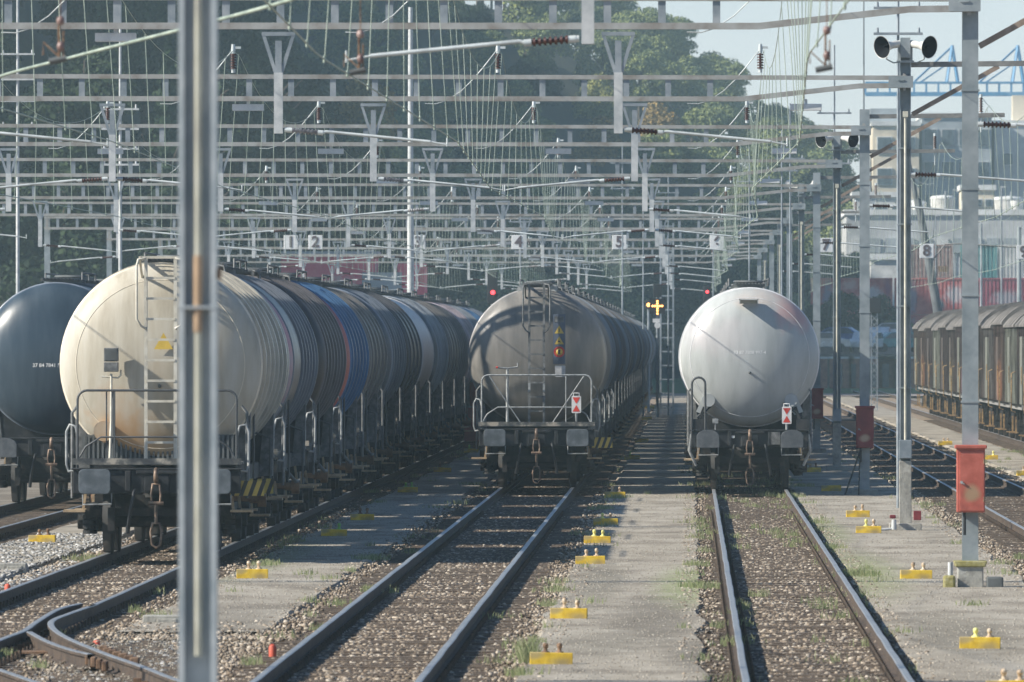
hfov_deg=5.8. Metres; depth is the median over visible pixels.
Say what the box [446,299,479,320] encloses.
tank wagon
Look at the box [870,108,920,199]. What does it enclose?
office block
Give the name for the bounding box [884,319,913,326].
broadleaf tree
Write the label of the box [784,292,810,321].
broadleaf tree
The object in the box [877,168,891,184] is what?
window
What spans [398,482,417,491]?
yellow marker block
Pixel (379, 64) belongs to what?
broadleaf tree
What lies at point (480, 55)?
broadleaf tree
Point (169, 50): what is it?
conifer tree
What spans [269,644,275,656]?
red stake
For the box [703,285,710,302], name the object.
railway signal
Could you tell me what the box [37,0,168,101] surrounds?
broadleaf tree
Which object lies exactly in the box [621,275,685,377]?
broadleaf tree
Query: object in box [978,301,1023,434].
covered van
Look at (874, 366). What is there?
door
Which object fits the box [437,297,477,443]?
tank wagon
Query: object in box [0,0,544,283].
overhead line
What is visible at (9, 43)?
broadleaf tree
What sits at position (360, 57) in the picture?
hanging insulator
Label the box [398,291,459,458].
tank wagon
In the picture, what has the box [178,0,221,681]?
foreground mast
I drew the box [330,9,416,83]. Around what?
broadleaf tree
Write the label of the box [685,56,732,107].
broadleaf tree
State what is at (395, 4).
broadleaf tree
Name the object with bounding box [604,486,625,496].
yellow marker block
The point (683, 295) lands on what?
broadleaf tree
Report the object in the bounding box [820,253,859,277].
broadleaf tree
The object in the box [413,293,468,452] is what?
tank wagon
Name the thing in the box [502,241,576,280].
broadleaf tree
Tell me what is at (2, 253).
broadleaf tree
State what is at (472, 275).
broadleaf tree
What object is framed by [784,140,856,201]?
broadleaf tree
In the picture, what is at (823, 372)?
brick shed
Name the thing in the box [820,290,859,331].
broadleaf tree
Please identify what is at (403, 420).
tank wagon
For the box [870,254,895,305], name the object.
shed
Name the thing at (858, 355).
raised yard
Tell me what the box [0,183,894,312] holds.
portal gantry
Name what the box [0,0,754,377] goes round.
wooded hillside
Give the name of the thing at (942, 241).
window
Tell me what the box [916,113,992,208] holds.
office block
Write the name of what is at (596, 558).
yellow marker block
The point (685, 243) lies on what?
broadleaf tree
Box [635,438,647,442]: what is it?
yellow marker block
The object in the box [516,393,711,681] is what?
service path
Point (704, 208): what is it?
broadleaf tree
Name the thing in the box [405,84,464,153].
broadleaf tree
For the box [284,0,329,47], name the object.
broadleaf tree
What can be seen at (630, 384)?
tank wagon
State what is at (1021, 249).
track number sign
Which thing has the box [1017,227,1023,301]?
street lamp
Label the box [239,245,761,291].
portal gantry
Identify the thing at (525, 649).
grey green weed
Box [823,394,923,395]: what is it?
access road
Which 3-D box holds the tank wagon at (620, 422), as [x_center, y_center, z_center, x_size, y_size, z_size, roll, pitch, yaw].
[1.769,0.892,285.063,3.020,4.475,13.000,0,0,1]
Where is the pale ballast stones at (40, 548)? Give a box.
[0,506,177,681]
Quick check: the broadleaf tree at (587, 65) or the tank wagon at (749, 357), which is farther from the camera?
the broadleaf tree at (587, 65)
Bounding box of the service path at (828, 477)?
[789,428,1023,681]
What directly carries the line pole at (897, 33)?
on the service path at (828, 477)
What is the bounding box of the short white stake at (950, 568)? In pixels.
[948,562,952,574]
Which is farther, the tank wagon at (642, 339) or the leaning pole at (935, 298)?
the leaning pole at (935, 298)
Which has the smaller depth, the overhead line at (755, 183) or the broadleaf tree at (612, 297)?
the overhead line at (755, 183)
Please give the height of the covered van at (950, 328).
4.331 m
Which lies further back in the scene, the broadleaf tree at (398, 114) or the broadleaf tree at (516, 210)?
the broadleaf tree at (398, 114)
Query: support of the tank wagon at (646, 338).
on the railway track at (444, 661)
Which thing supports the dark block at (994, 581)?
on the service path at (828, 477)
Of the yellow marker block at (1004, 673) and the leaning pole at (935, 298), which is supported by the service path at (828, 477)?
the yellow marker block at (1004, 673)
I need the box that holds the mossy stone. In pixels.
[943,575,955,586]
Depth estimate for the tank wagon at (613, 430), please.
259.13 m
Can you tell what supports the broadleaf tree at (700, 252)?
on the wooded hillside
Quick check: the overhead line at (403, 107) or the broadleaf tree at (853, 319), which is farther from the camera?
the broadleaf tree at (853, 319)
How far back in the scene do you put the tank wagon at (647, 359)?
440.98 m
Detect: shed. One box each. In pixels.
[278,251,426,296]
[820,357,827,387]
[829,357,853,387]
[849,357,859,387]
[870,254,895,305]
[870,357,889,387]
[878,357,895,387]
[890,357,914,387]
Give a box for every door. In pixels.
[851,364,855,386]
[870,364,876,386]
[882,364,888,386]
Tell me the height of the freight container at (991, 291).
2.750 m
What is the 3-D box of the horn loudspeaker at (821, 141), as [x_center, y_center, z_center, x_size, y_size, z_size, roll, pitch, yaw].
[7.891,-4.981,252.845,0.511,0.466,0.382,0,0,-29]
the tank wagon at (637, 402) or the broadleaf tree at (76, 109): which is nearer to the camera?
the tank wagon at (637, 402)
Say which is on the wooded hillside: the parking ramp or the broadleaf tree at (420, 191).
the broadleaf tree at (420, 191)
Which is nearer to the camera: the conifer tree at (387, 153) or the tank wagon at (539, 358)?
the tank wagon at (539, 358)
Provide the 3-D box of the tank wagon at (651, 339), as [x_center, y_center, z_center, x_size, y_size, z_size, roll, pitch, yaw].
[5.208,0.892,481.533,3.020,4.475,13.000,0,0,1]
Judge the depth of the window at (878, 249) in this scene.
899.39 m
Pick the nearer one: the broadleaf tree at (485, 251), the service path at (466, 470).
the service path at (466, 470)
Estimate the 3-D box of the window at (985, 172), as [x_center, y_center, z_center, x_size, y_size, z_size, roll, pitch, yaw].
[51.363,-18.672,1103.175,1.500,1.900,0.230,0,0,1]
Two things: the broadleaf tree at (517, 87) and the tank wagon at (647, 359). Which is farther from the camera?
the broadleaf tree at (517, 87)
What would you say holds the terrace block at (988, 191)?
on the raised yard at (858, 355)
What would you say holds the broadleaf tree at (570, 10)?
on the wooded hillside
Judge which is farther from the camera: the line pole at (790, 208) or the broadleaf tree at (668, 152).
the broadleaf tree at (668, 152)
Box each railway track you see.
[0,441,478,676]
[0,489,89,544]
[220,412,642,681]
[693,470,920,681]
[812,400,1023,560]
[852,390,1023,453]
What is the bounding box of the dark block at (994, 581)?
[986,577,1002,586]
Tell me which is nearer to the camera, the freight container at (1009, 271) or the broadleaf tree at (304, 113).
the broadleaf tree at (304, 113)
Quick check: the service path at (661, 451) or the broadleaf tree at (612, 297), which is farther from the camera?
the broadleaf tree at (612, 297)
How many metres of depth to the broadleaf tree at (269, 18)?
715.02 m
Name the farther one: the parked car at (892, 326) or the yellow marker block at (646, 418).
the parked car at (892, 326)
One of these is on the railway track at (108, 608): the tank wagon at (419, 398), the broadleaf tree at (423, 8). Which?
the tank wagon at (419, 398)
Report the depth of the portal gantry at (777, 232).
413.04 m
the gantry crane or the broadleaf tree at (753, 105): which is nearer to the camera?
the broadleaf tree at (753, 105)
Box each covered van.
[912,310,948,414]
[918,317,942,416]
[924,309,961,418]
[931,314,957,421]
[938,306,982,421]
[946,315,961,415]
[954,304,1000,428]
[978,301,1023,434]
[978,310,992,431]
[981,307,1014,437]
[991,302,1023,441]
[1003,308,1023,433]
[1015,315,1023,436]
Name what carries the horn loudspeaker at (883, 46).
attached to the mast head bracket at (904, 47)
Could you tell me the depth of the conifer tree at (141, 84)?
601.16 m
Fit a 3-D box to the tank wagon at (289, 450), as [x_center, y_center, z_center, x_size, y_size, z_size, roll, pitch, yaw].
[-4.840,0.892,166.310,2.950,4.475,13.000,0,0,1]
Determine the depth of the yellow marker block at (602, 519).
178.13 m
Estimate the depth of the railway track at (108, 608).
142.67 m
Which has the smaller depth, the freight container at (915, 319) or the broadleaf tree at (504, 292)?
the freight container at (915, 319)
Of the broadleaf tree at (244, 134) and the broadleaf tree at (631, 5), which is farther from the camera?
the broadleaf tree at (631, 5)
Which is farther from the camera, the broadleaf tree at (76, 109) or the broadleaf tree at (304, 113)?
the broadleaf tree at (304, 113)
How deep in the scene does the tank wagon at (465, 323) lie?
293.95 m
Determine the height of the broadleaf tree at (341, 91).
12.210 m
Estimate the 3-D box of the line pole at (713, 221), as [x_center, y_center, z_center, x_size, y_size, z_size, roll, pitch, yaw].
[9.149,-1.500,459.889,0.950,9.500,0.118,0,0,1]
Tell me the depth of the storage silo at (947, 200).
983.36 m
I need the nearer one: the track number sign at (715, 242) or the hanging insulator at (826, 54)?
the hanging insulator at (826, 54)
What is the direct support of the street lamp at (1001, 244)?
on the access road
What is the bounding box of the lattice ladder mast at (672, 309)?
[660,223,673,413]
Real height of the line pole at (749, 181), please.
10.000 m
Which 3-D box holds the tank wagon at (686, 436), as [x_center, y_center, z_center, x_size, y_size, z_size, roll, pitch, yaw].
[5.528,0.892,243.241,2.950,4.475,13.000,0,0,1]
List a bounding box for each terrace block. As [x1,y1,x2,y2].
[850,192,895,208]
[957,185,995,208]
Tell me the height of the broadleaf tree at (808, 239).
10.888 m
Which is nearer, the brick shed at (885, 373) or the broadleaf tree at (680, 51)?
the brick shed at (885, 373)
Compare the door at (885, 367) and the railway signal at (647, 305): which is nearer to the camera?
the railway signal at (647, 305)
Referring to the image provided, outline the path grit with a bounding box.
[28,450,1023,681]
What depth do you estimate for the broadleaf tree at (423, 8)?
1046.68 m
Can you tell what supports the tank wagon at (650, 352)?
on the railway track at (444, 661)
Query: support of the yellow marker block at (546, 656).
on the service path at (661, 451)
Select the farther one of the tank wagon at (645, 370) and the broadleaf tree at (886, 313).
the broadleaf tree at (886, 313)
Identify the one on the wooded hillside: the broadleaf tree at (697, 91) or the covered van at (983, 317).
the broadleaf tree at (697, 91)
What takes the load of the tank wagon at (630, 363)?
on the railway track at (444, 661)
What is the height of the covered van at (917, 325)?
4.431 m
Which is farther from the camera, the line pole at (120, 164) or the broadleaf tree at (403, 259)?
the broadleaf tree at (403, 259)
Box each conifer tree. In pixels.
[115,30,167,134]
[124,56,230,267]
[130,34,228,188]
[218,0,295,243]
[218,8,268,189]
[223,29,306,267]
[378,162,406,270]
[384,147,399,195]
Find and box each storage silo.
[930,191,955,208]
[994,192,1022,208]
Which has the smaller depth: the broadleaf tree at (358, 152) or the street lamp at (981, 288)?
the street lamp at (981, 288)
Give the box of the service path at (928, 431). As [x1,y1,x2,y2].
[823,393,1023,479]
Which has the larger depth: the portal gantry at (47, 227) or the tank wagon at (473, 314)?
the portal gantry at (47, 227)
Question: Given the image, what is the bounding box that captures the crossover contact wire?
[0,0,294,77]
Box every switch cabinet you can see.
[811,388,823,428]
[855,406,874,461]
[954,445,986,534]
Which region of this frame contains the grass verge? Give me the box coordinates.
[650,378,921,392]
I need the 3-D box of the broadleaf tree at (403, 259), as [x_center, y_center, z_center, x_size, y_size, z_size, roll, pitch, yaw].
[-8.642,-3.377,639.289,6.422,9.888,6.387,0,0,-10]
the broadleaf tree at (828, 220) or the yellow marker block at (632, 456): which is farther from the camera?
the broadleaf tree at (828, 220)
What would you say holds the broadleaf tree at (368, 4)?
on the wooded hillside
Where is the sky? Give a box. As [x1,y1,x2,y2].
[465,0,1023,191]
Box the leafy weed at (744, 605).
[0,600,752,658]
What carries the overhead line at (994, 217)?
hanging from the portal gantry at (904, 80)
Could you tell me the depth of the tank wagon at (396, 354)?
218.05 m
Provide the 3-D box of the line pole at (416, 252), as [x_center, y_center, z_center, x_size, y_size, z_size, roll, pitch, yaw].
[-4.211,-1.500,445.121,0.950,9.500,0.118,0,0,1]
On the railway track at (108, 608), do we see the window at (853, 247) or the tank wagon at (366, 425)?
the tank wagon at (366, 425)
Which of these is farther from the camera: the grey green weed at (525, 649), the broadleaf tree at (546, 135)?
the broadleaf tree at (546, 135)
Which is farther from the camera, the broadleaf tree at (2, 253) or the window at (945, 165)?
the window at (945, 165)
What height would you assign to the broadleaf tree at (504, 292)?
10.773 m
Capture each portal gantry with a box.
[0,0,1023,586]
[0,44,1023,529]
[0,94,1006,494]
[0,133,960,469]
[0,166,933,452]
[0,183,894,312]
[44,200,879,300]
[107,217,856,293]
[158,231,774,290]
[218,237,767,288]
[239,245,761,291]
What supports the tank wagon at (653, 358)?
on the railway track at (444, 661)
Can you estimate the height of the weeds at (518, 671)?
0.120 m
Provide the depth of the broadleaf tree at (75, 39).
573.00 m
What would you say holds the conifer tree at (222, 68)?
on the wooded hillside
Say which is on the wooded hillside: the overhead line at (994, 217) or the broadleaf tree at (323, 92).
the broadleaf tree at (323, 92)
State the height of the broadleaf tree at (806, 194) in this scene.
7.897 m
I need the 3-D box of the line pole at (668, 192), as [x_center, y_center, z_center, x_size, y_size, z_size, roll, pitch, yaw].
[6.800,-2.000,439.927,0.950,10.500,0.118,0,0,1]
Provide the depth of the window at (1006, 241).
899.17 m
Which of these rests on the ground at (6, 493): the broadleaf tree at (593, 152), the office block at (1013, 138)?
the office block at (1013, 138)
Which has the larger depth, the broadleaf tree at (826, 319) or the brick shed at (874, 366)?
the broadleaf tree at (826, 319)
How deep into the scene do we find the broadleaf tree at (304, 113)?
619.44 m
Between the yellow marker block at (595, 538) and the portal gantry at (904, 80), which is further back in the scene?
the portal gantry at (904, 80)
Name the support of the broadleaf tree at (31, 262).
on the wooded hillside
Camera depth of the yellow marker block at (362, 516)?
182.61 m
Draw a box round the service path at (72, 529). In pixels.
[0,523,133,580]
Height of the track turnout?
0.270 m
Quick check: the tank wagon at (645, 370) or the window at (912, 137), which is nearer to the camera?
the tank wagon at (645, 370)
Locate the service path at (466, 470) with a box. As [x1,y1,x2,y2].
[117,450,497,632]
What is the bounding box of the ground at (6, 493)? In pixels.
[0,393,1022,648]
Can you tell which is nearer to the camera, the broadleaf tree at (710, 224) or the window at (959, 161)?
the broadleaf tree at (710, 224)
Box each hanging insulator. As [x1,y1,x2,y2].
[43,0,66,64]
[343,0,365,75]
[809,0,832,72]
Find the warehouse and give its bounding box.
[841,201,1023,277]
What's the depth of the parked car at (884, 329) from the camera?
726.72 m
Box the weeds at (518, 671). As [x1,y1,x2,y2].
[26,448,1023,681]
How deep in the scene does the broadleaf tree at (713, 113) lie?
1017.37 m
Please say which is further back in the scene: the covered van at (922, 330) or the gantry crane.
the gantry crane
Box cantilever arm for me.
[345,0,593,62]
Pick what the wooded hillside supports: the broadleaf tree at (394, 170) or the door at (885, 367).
the broadleaf tree at (394, 170)
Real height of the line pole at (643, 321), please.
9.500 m
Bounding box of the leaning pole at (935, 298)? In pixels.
[911,165,947,312]
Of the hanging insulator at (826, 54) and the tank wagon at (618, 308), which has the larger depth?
the tank wagon at (618, 308)
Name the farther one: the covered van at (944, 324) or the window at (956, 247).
the window at (956, 247)
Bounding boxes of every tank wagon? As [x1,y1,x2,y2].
[0,272,99,503]
[54,277,103,492]
[60,252,289,554]
[152,258,317,536]
[236,264,346,520]
[274,270,368,507]
[302,274,387,496]
[322,278,406,487]
[346,282,421,478]
[365,285,433,471]
[381,288,448,464]
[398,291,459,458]
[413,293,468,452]
[424,295,473,447]
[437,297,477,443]
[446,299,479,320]
[456,300,482,316]
[468,279,613,488]
[514,282,615,479]
[523,285,619,472]
[569,288,621,448]
[575,291,626,442]
[580,293,628,438]
[585,295,630,433]
[590,297,633,429]
[595,299,635,425]
[599,301,636,424]
[602,302,639,421]
[606,303,641,415]
[609,305,642,413]
[611,306,644,409]
[614,307,646,410]
[616,308,646,405]
[618,309,648,403]
[621,310,649,401]
[623,311,650,399]
[625,312,651,398]
[627,313,652,397]
[630,314,654,393]
[632,315,655,392]
[678,278,819,489]
[678,282,803,481]
[684,285,772,473]
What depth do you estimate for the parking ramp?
725.69 m
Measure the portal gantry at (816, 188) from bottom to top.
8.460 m
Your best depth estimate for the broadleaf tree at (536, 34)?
1043.33 m
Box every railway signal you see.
[487,271,497,304]
[645,301,649,411]
[650,284,664,416]
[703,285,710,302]
[870,298,880,410]
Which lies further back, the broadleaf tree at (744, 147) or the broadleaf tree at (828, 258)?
the broadleaf tree at (744, 147)
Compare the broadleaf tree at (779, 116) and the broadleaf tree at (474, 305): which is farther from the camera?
the broadleaf tree at (779, 116)
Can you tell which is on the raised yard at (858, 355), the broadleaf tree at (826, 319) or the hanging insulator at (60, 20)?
the broadleaf tree at (826, 319)
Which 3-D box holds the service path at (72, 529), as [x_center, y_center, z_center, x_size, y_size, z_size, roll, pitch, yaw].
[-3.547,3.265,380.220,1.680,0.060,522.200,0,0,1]
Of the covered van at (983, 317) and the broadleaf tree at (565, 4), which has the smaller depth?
the covered van at (983, 317)
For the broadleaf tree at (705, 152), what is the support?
on the wooded hillside
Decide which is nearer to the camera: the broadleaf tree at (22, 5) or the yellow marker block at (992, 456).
the yellow marker block at (992, 456)
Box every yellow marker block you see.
[28,528,55,541]
[237,561,267,577]
[321,522,346,535]
[350,507,373,519]
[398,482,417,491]
[434,463,450,471]
[464,444,477,452]
[530,643,572,663]
[550,598,587,617]
[575,548,604,563]
[584,529,610,543]
[593,513,617,525]
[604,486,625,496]
[624,451,639,459]
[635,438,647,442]
[641,417,651,419]
[807,463,820,471]
[821,485,840,490]
[846,504,869,516]
[856,519,880,532]
[900,562,931,578]
[938,438,951,444]
[959,628,1000,648]
[985,451,997,459]
[986,668,1023,681]
[1016,466,1023,475]
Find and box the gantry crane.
[865,45,1023,95]
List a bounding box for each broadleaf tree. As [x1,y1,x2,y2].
[0,15,26,110]
[0,83,128,201]
[0,161,148,302]
[0,168,79,286]
[0,246,10,272]
[13,43,144,161]
[19,0,24,9]
[34,0,177,73]
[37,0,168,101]
[129,177,282,267]
[146,52,303,178]
[147,0,221,123]
[158,10,242,72]
[219,0,261,70]
[223,63,346,260]
[230,0,301,63]
[231,19,262,50]
[236,47,343,151]
[262,141,403,260]
[265,53,322,152]
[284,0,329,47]
[290,50,340,121]
[304,1,372,63]
[308,146,402,209]
[321,71,356,137]
[322,60,360,87]
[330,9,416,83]
[337,73,398,140]
[337,135,348,167]
[343,1,378,36]
[346,111,403,166]
[352,44,428,111]
[370,209,406,271]
[388,106,425,153]
[391,118,460,193]
[393,1,466,62]
[394,1,397,14]
[394,146,424,177]
[397,199,444,292]
[398,170,441,216]
[398,226,427,270]
[400,194,422,213]
[401,205,423,232]
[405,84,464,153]
[406,212,484,298]
[414,216,466,301]
[425,210,479,245]
[429,117,492,178]
[431,29,507,107]
[435,162,504,234]
[452,1,504,84]
[456,246,507,304]
[460,231,498,263]
[464,109,556,212]
[465,266,564,309]
[467,296,488,312]
[469,74,541,150]
[475,234,507,267]
[493,177,562,241]
[502,1,575,53]
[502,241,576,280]
[505,51,564,107]
[511,12,575,57]
[542,188,618,234]
[552,263,607,285]
[553,231,613,275]
[558,1,576,11]
[559,1,574,9]
[560,2,590,55]
[561,5,613,83]
[569,263,648,323]
[570,115,623,173]
[571,72,626,122]
[572,29,628,87]
[575,1,640,60]
[591,177,625,232]
[604,30,673,118]
[608,49,684,123]
[611,6,685,82]
[618,129,687,181]
[618,193,697,243]
[620,164,667,209]
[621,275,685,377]
[624,234,663,278]
[625,243,698,367]
[638,101,683,182]
[645,13,698,66]
[656,61,724,141]
[666,254,740,338]
[670,83,735,138]
[672,146,740,190]
[677,50,750,95]
[677,229,751,252]
[680,101,750,207]
[683,244,761,299]
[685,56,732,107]
[685,191,721,232]
[693,210,745,241]
[711,244,776,279]
[715,58,748,112]
[715,174,783,216]
[732,100,766,149]
[733,116,815,188]
[734,112,809,152]
[735,86,746,114]
[735,117,759,166]
[737,187,804,247]
[745,115,820,148]
[746,102,800,150]
[761,253,812,302]
[774,229,828,262]
[783,180,821,205]
[783,205,832,261]
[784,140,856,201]
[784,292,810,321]
[798,124,859,181]
[798,141,853,179]
[801,167,859,210]
[804,252,843,288]
[804,298,846,347]
[812,226,832,254]
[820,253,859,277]
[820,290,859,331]
[823,200,853,210]
[841,251,858,260]
[870,294,895,326]
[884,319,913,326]
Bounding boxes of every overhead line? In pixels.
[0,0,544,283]
[0,82,461,291]
[263,0,630,290]
[711,0,849,291]
[807,105,1023,291]
[911,192,1023,287]
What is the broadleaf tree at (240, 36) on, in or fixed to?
on the wooded hillside
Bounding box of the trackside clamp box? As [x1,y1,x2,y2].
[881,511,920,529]
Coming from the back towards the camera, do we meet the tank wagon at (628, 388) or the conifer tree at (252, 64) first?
the conifer tree at (252, 64)
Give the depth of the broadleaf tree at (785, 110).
1132.04 m
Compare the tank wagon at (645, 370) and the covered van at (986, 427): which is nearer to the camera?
the covered van at (986, 427)
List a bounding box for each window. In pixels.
[851,238,859,252]
[870,238,880,252]
[877,136,891,153]
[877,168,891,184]
[885,238,895,252]
[911,136,914,153]
[924,129,936,145]
[924,161,936,178]
[924,194,935,206]
[936,238,947,244]
[941,129,954,145]
[941,161,954,178]
[954,238,961,252]
[959,129,961,145]
[959,161,960,178]
[978,129,989,145]
[978,161,989,178]
[978,199,981,206]
[985,199,992,206]
[986,238,998,252]
[1002,153,1012,164]
[1003,238,1015,244]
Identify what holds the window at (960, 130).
in the office block at (948, 131)
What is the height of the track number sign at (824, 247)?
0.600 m
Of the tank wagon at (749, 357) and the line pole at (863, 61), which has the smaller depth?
the tank wagon at (749, 357)
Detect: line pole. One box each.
[0,0,34,292]
[101,5,138,270]
[405,199,424,290]
[407,7,413,294]
[509,178,531,278]
[610,146,634,314]
[633,211,643,416]
[657,177,678,414]
[703,205,723,295]
[736,147,760,279]
[767,130,797,294]
[776,103,804,299]
[817,45,850,163]
[863,1,864,108]
[874,1,922,507]
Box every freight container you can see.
[811,278,891,314]
[894,278,961,314]
[894,315,926,324]
[911,245,952,277]
[960,245,996,277]
[978,278,1023,306]
[999,245,1023,277]
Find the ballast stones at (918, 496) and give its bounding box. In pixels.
[0,441,1023,681]
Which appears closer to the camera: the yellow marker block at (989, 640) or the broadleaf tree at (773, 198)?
the yellow marker block at (989, 640)
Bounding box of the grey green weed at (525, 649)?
[509,635,542,663]
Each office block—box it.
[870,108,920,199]
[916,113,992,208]
[992,95,1023,208]
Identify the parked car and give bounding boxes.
[820,332,850,351]
[822,327,858,338]
[849,332,883,351]
[870,327,890,333]
[876,332,913,351]
[878,323,895,331]
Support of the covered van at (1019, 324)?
on the railway track at (1006, 442)
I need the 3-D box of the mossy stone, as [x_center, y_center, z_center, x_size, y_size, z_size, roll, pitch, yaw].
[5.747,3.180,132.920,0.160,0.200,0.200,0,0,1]
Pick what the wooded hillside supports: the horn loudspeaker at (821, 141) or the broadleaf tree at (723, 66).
the broadleaf tree at (723, 66)
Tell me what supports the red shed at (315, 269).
on the wooded hillside
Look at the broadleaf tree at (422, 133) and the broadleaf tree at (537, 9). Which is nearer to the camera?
the broadleaf tree at (422, 133)
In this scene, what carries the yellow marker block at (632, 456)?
on the service path at (661, 451)
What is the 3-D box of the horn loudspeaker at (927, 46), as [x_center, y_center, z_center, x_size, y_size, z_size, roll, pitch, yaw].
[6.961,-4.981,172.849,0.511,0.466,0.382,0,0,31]
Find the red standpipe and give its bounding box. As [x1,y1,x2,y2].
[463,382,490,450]
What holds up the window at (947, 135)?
in the office block at (948, 131)
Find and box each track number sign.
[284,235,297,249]
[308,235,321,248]
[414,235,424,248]
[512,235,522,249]
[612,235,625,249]
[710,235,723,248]
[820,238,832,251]
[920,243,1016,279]
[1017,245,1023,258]
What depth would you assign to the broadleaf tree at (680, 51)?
1107.38 m
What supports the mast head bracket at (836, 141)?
attached to the portal gantry at (834, 163)
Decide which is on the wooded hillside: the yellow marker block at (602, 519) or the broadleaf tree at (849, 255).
the broadleaf tree at (849, 255)
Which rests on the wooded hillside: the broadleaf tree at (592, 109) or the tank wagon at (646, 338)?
the broadleaf tree at (592, 109)
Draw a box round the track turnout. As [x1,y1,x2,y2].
[0,603,219,681]
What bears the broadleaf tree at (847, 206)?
on the wooded hillside
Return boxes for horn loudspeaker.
[784,180,798,196]
[815,132,833,150]
[840,136,858,150]
[874,36,899,63]
[910,36,936,62]
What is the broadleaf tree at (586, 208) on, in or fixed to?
on the wooded hillside
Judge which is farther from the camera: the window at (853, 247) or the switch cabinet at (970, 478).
the window at (853, 247)
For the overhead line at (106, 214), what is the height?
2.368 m
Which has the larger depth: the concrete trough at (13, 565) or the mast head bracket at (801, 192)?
the mast head bracket at (801, 192)
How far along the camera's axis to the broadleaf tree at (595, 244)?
929.24 m
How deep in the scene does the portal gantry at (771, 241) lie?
453.02 m
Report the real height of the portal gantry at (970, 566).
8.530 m
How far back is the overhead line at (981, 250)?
381.49 m
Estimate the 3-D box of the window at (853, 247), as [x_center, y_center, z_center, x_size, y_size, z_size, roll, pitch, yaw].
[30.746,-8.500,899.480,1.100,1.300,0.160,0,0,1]
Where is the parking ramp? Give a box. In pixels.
[820,347,913,353]
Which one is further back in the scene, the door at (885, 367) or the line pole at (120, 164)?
the door at (885, 367)
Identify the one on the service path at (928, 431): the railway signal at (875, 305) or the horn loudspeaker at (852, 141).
the railway signal at (875, 305)
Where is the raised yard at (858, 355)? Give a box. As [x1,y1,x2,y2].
[820,354,917,386]
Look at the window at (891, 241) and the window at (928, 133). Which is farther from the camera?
the window at (928, 133)
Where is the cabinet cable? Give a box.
[844,448,861,494]
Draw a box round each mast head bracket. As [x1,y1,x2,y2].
[797,183,805,195]
[831,136,842,150]
[897,38,913,62]
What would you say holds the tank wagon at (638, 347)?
on the railway track at (444, 661)
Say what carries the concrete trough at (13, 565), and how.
on the service path at (72, 529)
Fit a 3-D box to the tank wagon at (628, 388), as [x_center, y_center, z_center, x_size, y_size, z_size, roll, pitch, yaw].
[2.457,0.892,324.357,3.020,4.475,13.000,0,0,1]
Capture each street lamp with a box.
[935,215,939,273]
[953,189,957,309]
[980,222,985,305]
[1001,186,1005,303]
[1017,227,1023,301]
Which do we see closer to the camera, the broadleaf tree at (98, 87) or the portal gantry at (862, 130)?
the portal gantry at (862, 130)
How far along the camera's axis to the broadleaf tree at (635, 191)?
979.47 m
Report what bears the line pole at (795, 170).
on the service path at (828, 477)
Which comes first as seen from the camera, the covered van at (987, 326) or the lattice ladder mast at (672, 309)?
the covered van at (987, 326)
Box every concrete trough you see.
[0,563,27,573]
[143,615,177,622]
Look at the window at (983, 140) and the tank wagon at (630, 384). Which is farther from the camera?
the window at (983, 140)
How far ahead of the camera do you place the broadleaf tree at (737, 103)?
1134.20 m
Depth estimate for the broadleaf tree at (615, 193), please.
974.38 m
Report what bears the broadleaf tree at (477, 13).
on the wooded hillside
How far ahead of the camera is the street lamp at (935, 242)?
619.61 m
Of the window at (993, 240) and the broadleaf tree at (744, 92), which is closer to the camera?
the window at (993, 240)
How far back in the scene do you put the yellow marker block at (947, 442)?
314.86 m
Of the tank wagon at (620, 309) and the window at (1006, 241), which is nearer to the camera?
the tank wagon at (620, 309)
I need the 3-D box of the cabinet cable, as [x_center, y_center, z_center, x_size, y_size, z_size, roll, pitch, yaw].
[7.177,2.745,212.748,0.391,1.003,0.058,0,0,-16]
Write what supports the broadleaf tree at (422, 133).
on the wooded hillside
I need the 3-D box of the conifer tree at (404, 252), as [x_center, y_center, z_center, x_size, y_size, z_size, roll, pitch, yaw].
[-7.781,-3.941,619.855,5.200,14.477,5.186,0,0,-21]

